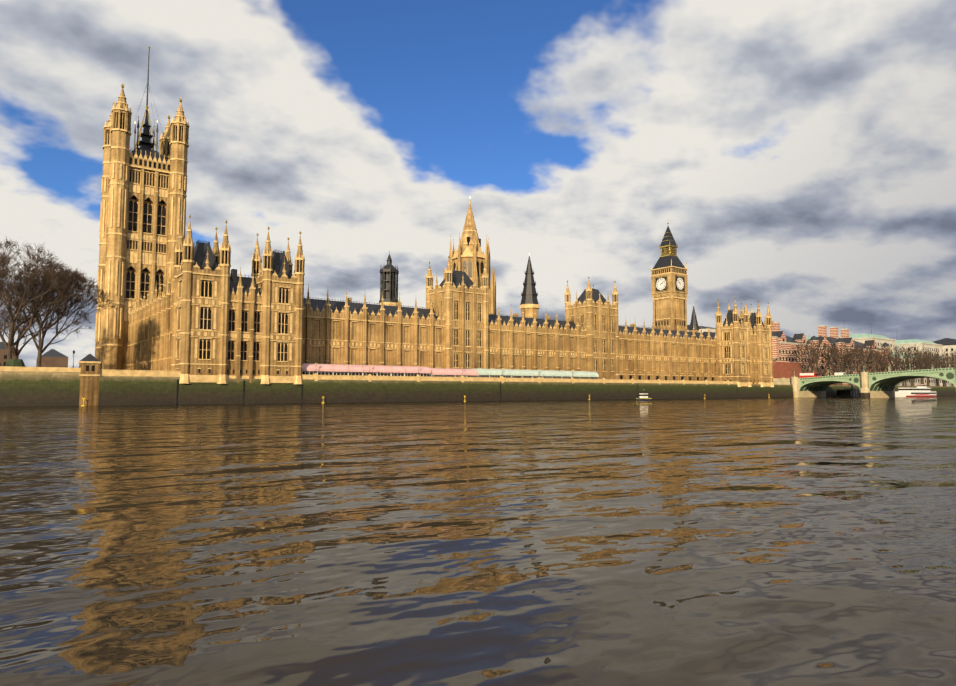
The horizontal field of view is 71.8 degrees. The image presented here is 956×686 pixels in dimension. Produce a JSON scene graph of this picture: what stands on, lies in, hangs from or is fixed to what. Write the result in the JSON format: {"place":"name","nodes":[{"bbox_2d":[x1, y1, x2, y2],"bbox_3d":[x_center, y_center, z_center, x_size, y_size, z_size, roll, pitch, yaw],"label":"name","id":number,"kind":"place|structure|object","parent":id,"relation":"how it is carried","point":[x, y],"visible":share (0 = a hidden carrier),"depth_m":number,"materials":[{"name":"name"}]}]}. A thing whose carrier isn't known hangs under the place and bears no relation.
{"place":"outdoors","nodes":[
{"label":"outdoors","id":0,"kind":"place"},
{"bbox_2d":[443,200,495,314],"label":"central tower","id":1,"kind":"structure","parent":0,"point":[470,256],"depth_m":285.73,"materials":[{"name":"stone"}]},
{"bbox_2d":[0,395,955,685],"bbox_3d":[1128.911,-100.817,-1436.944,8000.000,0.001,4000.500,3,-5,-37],"label":"river water","id":2,"kind":"structure","parent":0,"point":[796,541],"depth_m":14.08,"materials":[{"name":"brown liquid"}]},
{"bbox_2d":[78,353,100,405],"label":"stone pier turret","id":3,"kind":"object","parent":2,"relation":"in","point":[89,364],"visible":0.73,"depth_m":146.92,"materials":[{"name":"stone"}]},
{"bbox_2d":[0,362,955,406],"bbox_3d":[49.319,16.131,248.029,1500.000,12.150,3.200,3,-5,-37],"label":"embankment wall","id":4,"kind":"structure","parent":2,"relation":"in","point":[39,386],"depth_m":184.20,"materials":[{"name":"stone"}]},
{"bbox_2d":[636,393,651,399],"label":"boat","id":5,"kind":"object","parent":2,"relation":"on","point":[643,396],"visible":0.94,"depth_m":226.22,"materials":[{"name":"white"}]},
{"bbox_2d":[834,384,858,396],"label":"boat","id":6,"kind":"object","parent":2,"relation":"in","point":[849,392],"depth_m":342.72,"materials":[{"name":"grey metal"}]},
{"bbox_2d":[773,361,955,397],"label":"bridge","id":7,"kind":"structure","parent":2,"relation":"in","point":[878,385],"depth_m":308.86,"materials":[{"name":"green paint"}]},
{"bbox_2d":[799,373,820,377],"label":"bus","id":8,"kind":"object","parent":7,"relation":"on","point":[804,375],"visible":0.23,"depth_m":328.22,"materials":[{"name":"red metal"}]},
{"bbox_2d":[834,372,847,375],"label":"white van","id":9,"kind":"object","parent":7,"relation":"on","point":[841,373],"visible":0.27,"depth_m":316.28,"materials":[{"name":"white paint"}]},
{"bbox_2d":[895,382,936,396],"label":"boat","id":10,"kind":"object","parent":2,"relation":"on","point":[921,390],"visible":0.92,"depth_m":366.58,"materials":[{"name":"white paint"}]},
{"bbox_2d":[0,0,955,367],"label":"sky","id":11,"kind":"structure","parent":0,"point":[798,157],"materials":[{"name":"white"}]},
{"label":"ground","id":12,"kind":"structure","parent":0,"visible":0},
{"bbox_2d":[0,274,19,339],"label":"tree","id":13,"kind":"object","parent":12,"relation":"on","point":[5,307],"visible":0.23,"depth_m":177.22,"materials":[{"name":"brown plant"}]},
{"bbox_2d":[0,359,25,366],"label":"garden hedge","id":14,"kind":"object","parent":12,"relation":"on","point":[15,362],"visible":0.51,"depth_m":142.84,"materials":[{"name":"green plant"}]},
{"bbox_2d":[0,297,41,332],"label":"tree","id":15,"kind":"object","parent":12,"relation":"on","point":[8,318],"visible":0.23,"depth_m":213.28,"materials":[{"name":"brown plant"}]},
{"bbox_2d":[0,342,67,367],"bbox_3d":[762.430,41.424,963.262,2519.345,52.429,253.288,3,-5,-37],"label":"distant city blocks","id":16,"kind":"structure","parent":12,"relation":"on","point":[52,358],"depth_m":314.93,"materials":[{"name":"brown brick"}]},
{"bbox_2d":[0,281,74,358],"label":"tree","id":17,"kind":"object","parent":12,"relation":"on","point":[15,353],"visible":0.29,"depth_m":191.88,"materials":[{"name":"brown plant"}]},
{"bbox_2d":[0,236,100,359],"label":"tree","id":18,"kind":"object","parent":12,"relation":"on","point":[60,286],"visible":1,"depth_m":153.43,"materials":[{"name":"brown plant"}]},
{"bbox_2d":[0,264,117,366],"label":"tree","id":19,"kind":"object","parent":12,"relation":"on","point":[41,343],"visible":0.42,"depth_m":165.77,"materials":[{"name":"brown plant"}]},
{"bbox_2d":[95,46,189,369],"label":"tower","id":20,"kind":"structure","parent":12,"relation":"on","point":[143,202],"depth_m":221.16,"materials":[{"name":"stone"}]},
{"bbox_2d":[127,269,174,370],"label":"building wall","id":21,"kind":"structure","parent":12,"relation":"on","point":[150,331],"depth_m":186.03,"materials":[{"name":"stone"}]},
{"bbox_2d":[171,215,304,383],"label":"pavilion","id":22,"kind":"structure","parent":12,"relation":"on","point":[227,325],"depth_m":168.35,"materials":[{"name":"stone"}]},
{"bbox_2d":[302,363,598,378],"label":"terrace pavilions","id":23,"kind":"object","parent":12,"relation":"on","point":[342,369],"visible":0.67,"depth_m":204.50,"materials":[{"name":"pink fabric"}]},
{"bbox_2d":[425,256,488,368],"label":"tower","id":24,"kind":"structure","parent":12,"relation":"on","point":[459,299],"depth_m":223.67,"materials":[{"name":"stone"}]},
{"bbox_2d":[302,283,717,380],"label":"river front wings","id":25,"kind":"object","parent":12,"relation":"on","point":[348,332],"visible":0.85,"depth_m":233.39},
{"bbox_2d":[379,250,698,332],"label":"turrets","id":26,"kind":"object","parent":12,"relation":"on","point":[389,271],"visible":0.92,"depth_m":277.08,"materials":[{"name":"stone"}]},
{"bbox_2d":[565,277,619,378],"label":"tower","id":27,"kind":"structure","parent":12,"relation":"on","point":[594,310],"depth_m":263.84,"materials":[{"name":"stone"}]},
{"bbox_2d":[650,223,687,331],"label":"clock tower","id":28,"kind":"structure","parent":12,"relation":"on","point":[669,285],"depth_m":374.61,"materials":[{"name":"stone"}]},
{"bbox_2d":[687,325,715,332],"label":"whitehall row","id":29,"kind":"object","parent":12,"relation":"on","point":[705,329],"depth_m":461.35,"materials":[{"name":"stone"}]},
{"bbox_2d":[702,297,773,386],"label":"pavilion","id":30,"kind":"structure","parent":12,"relation":"on","point":[744,349],"depth_m":308.82,"materials":[{"name":"stone"}]},
{"bbox_2d":[789,343,823,372],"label":"tree","id":31,"kind":"object","parent":12,"relation":"on","point":[800,353],"visible":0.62,"depth_m":373.13,"materials":[{"name":"brown plant"}]},
{"bbox_2d":[787,342,835,372],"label":"tree","id":32,"kind":"object","parent":12,"relation":"on","point":[817,370],"visible":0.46,"depth_m":381.95,"materials":[{"name":"brown plant"}]},
{"bbox_2d":[796,334,830,372],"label":"tree","id":33,"kind":"object","parent":12,"relation":"on","point":[816,349],"visible":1,"depth_m":363.86,"materials":[{"name":"brown plant"}]},
{"bbox_2d":[805,345,841,375],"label":"tree","id":34,"kind":"object","parent":12,"relation":"on","point":[832,352],"visible":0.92,"depth_m":370.71,"materials":[{"name":"brown plant"}]},
{"bbox_2d":[765,320,890,384],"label":"norman shaw buildings","id":35,"kind":"structure","parent":12,"relation":"on","point":[785,364],"depth_m":404.00,"materials":[{"name":"red brick"}]},
{"bbox_2d":[818,344,843,384],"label":"tree","id":36,"kind":"object","parent":12,"relation":"on","point":[836,361],"visible":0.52,"depth_m":389.03,"materials":[{"name":"brown plant"}]},
{"bbox_2d":[822,348,852,384],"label":"tree","id":37,"kind":"object","parent":12,"relation":"on","point":[845,364],"visible":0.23,"depth_m":400.31,"materials":[{"name":"brown plant"}]},
{"bbox_2d":[816,341,860,384],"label":"tree","id":38,"kind":"object","parent":12,"relation":"on","point":[840,367],"visible":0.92,"depth_m":380.30,"materials":[{"name":"brown plant"}]},
{"bbox_2d":[835,347,861,384],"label":"tree","id":39,"kind":"object","parent":12,"relation":"on","point":[850,365],"visible":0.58,"depth_m":387.15,"materials":[{"name":"brown plant"}]},
{"bbox_2d":[838,345,875,373],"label":"tree","id":40,"kind":"object","parent":12,"relation":"on","point":[857,357],"visible":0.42,"depth_m":405.94,"materials":[{"name":"brown plant"}]},
{"bbox_2d":[844,348,869,373],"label":"tree","id":41,"kind":"object","parent":12,"relation":"on","point":[862,357],"visible":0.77,"depth_m":397.17,"materials":[{"name":"brown plant"}]},
{"bbox_2d":[855,346,875,372],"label":"tree","id":42,"kind":"object","parent":12,"relation":"on","point":[867,360],"visible":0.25,"depth_m":416.60,"materials":[{"name":"brown plant"}]},
{"bbox_2d":[865,350,889,371],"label":"tree","id":43,"kind":"object","parent":12,"relation":"on","point":[883,369],"visible":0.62,"depth_m":414.44,"materials":[{"name":"brown plant"}]},
{"bbox_2d":[856,340,899,372],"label":"tree","id":44,"kind":"object","parent":12,"relation":"on","point":[875,364],"visible":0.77,"depth_m":405.62,"materials":[{"name":"brown plant"}]},
{"bbox_2d":[806,330,950,385],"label":"building","id":45,"kind":"structure","parent":12,"relation":"on","point":[930,346],"depth_m":501.73,"materials":[{"name":"stone"}]},
{"bbox_2d":[868,348,891,372],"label":"tree","id":46,"kind":"object","parent":12,"relation":"on","point":[878,361],"visible":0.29,"depth_m":425.49,"materials":[{"name":"brown plant"}]},
{"bbox_2d":[872,353,891,371],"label":"tree","id":47,"kind":"object","parent":12,"relation":"on","point":[886,362],"visible":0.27,"depth_m":434.02,"materials":[{"name":"brown plant"}]},
{"bbox_2d":[871,346,908,370],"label":"tree","id":48,"kind":"object","parent":12,"relation":"on","point":[891,364],"visible":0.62,"depth_m":424.43,"materials":[{"name":"brown plant"}]},
{"bbox_2d":[887,342,923,385],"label":"tree","id":49,"kind":"object","parent":12,"relation":"on","point":[912,354],"visible":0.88,"depth_m":430.68,"materials":[{"name":"brown plant"}]},
{"bbox_2d":[894,346,920,385],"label":"tree","id":50,"kind":"object","parent":12,"relation":"on","point":[905,362],"visible":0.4,"depth_m":450.60,"materials":[{"name":"brown plant"}]},
{"bbox_2d":[893,354,925,385],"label":"tree","id":51,"kind":"object","parent":12,"relation":"on","point":[910,366],"visible":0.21,"depth_m":459.91,"materials":[{"name":"brown plant"}]},
{"bbox_2d":[900,344,931,385],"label":"tree","id":52,"kind":"object","parent":12,"relation":"on","point":[917,366],"visible":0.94,"depth_m":440.04,"materials":[{"name":"brown plant"}]},
{"bbox_2d":[899,350,939,383],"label":"tree","id":53,"kind":"object","parent":12,"relation":"on","point":[923,361],"visible":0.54,"depth_m":449.40,"materials":[{"name":"brown plant"}]},
{"bbox_2d":[911,352,937,385],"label":"tree","id":54,"kind":"object","parent":12,"relation":"on","point":[926,365],"visible":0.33,"depth_m":456.46,"materials":[{"name":"brown plant"}]},
{"bbox_2d":[920,350,946,385],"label":"tree","id":55,"kind":"object","parent":12,"relation":"on","point":[933,367],"visible":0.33,"depth_m":474.04,"materials":[{"name":"brown plant"}]},
{"bbox_2d":[928,358,946,385],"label":"tree","id":56,"kind":"object","parent":12,"relation":"on","point":[935,368],"visible":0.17,"depth_m":486.03,"materials":[{"name":"brown plant"}]},
{"bbox_2d":[923,349,953,385],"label":"tree","id":57,"kind":"object","parent":12,"relation":"on","point":[938,365],"visible":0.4,"depth_m":466.23,"materials":[{"name":"brown plant"}]},
{"bbox_2d":[932,356,955,385],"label":"tree","id":58,"kind":"object","parent":12,"relation":"on","point":[946,363],"visible":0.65,"depth_m":474.17,"materials":[{"name":"brown plant"}]},
{"bbox_2d":[933,338,955,384],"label":"building","id":59,"kind":"structure","parent":12,"relation":"on","point":[949,345],"depth_m":551.40,"materials":[{"name":"stone"}]},
{"bbox_2d":[939,350,955,385],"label":"tree","id":60,"kind":"object","parent":12,"relation":"on","point":[951,360],"visible":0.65,"depth_m":483.90,"materials":[{"name":"brown plant"}]}
]}

